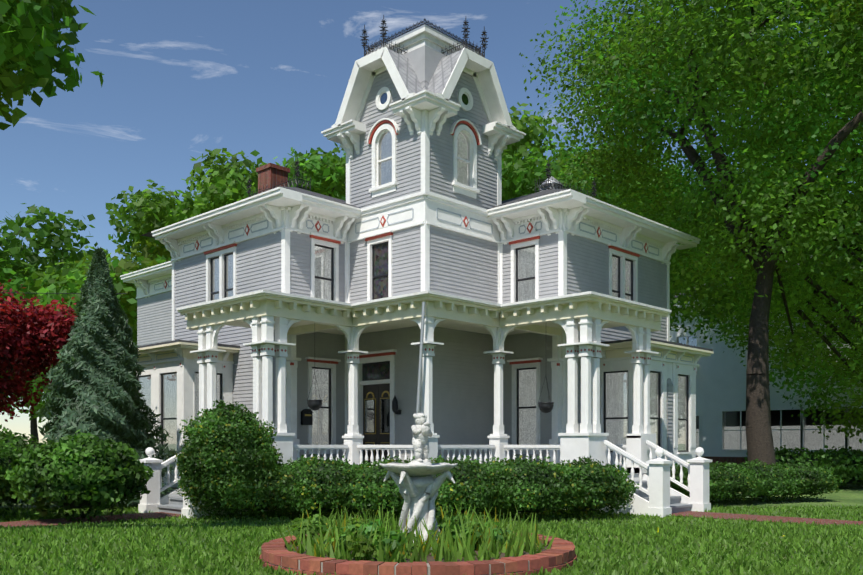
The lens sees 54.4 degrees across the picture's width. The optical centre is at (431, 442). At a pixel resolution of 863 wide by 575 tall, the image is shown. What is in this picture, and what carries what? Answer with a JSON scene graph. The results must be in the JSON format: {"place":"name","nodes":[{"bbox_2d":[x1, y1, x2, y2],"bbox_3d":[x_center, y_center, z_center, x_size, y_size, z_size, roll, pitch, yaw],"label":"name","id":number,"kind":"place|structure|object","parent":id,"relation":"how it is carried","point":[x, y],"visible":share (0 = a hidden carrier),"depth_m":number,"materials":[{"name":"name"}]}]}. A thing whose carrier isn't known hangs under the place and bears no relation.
{"place":"outdoors","nodes":[
{"label":"outdoors","id":0,"kind":"place"},
{"bbox_2d":[0,424,153,523],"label":"shrub leaves","id":1,"kind":"object","parent":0,"point":[27,469],"visible":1,"depth_m":13.55,"materials":[{"name":"green plant"}]},
{"bbox_2d":[0,0,858,443],"label":"sky","id":2,"kind":"structure","parent":0,"point":[182,79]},
{"bbox_2d":[0,482,862,574],"bbox_3d":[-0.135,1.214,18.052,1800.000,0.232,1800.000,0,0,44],"label":"lawn","id":3,"kind":"structure","parent":0,"point":[846,496],"depth_m":15.44,"materials":[{"name":"green plant"}]},
{"bbox_2d":[6,247,175,506],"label":"conifer leaves","id":4,"kind":"object","parent":3,"relation":"on","point":[96,384],"visible":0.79,"depth_m":16.94,"materials":[{"name":"green plant"}]},
{"bbox_2d":[120,15,713,517],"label":"house","id":5,"kind":"structure","parent":3,"relation":"on","point":[272,297],"depth_m":18.93,"materials":[{"name":"grey wood"}]},
{"bbox_2d":[259,533,576,574],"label":"planter bricks","id":6,"kind":"object","parent":3,"relation":"on","point":[560,551],"visible":0.46,"depth_m":6.84,"materials":[{"name":"red brick"}]},
{"bbox_2d":[379,413,457,548],"bbox_3d":[-0.124,0.395,8.048,0.716,1.366,0.716,0,0,-24],"label":"fountain","id":7,"kind":"object","parent":3,"relation":"on","point":[419,495],"visible":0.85,"depth_m":7.94,"materials":[{"name":"stone"}]},
{"bbox_2d":[268,542,570,574],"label":"mortar","id":8,"kind":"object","parent":3,"relation":"on","point":[430,557],"depth_m":7.12,"materials":[{"name":"brown"}]},
{"bbox_2d":[145,176,703,491],"bbox_3d":[0.441,-2.901,16.734,10.868,8.242,6.897,0,0,-32],"label":"house trim","id":9,"kind":"object","parent":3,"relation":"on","point":[315,405],"visible":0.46,"depth_m":16.29,"materials":[{"name":"white wood"}]},
{"bbox_2d":[0,502,862,574],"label":"grass and plants","id":10,"kind":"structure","parent":3,"relation":"on","point":[379,538],"depth_m":8.26,"materials":[{"name":"green plant"}]},
{"bbox_2d":[0,0,862,465],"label":"tree trunks","id":11,"kind":"object","parent":3,"relation":"on","point":[758,432],"visible":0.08,"depth_m":21.81,"materials":[{"name":"brown plant"}]},
{"bbox_2d":[0,279,76,421],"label":"maple leaves","id":12,"kind":"object","parent":11,"relation":"on","point":[19,342],"visible":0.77,"depth_m":18.05,"materials":[{"name":"red plant"}]},
{"bbox_2d":[0,0,103,130],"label":"branch leaves","id":13,"kind":"object","parent":11,"relation":"attached to","point":[32,37],"visible":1,"depth_m":8.84,"materials":[{"name":"green plant"}]},
{"bbox_2d":[1,292,126,314],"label":"utility wires","id":14,"kind":"object","parent":11,"relation":"on","point":[65,293],"visible":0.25,"depth_m":29.62,"materials":[{"name":"black metal"}]},
{"bbox_2d":[0,102,854,423],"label":"leaves","id":15,"kind":"object","parent":11,"relation":"attached to","point":[58,272],"visible":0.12,"depth_m":39.12,"materials":[{"name":"green plant"}]},
{"bbox_2d":[519,0,862,443],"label":"oak leaves","id":16,"kind":"object","parent":11,"relation":"attached to","point":[798,68],"visible":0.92,"depth_m":21.72,"materials":[{"name":"green plant"}]},
{"bbox_2d":[0,399,862,520],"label":"shrub","id":17,"kind":"object","parent":3,"relation":"on","point":[83,503],"visible":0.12,"depth_m":14.25,"materials":[{"name":"green plant"}]},
{"bbox_2d":[670,250,862,465],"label":"neighbour house","id":18,"kind":"structure","parent":3,"relation":"on","point":[720,405],"depth_m":33.85,"materials":[{"name":"white paint"}]},
{"bbox_2d":[0,511,862,526],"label":"brick path","id":19,"kind":"structure","parent":0,"point":[44,522],"depth_m":14.44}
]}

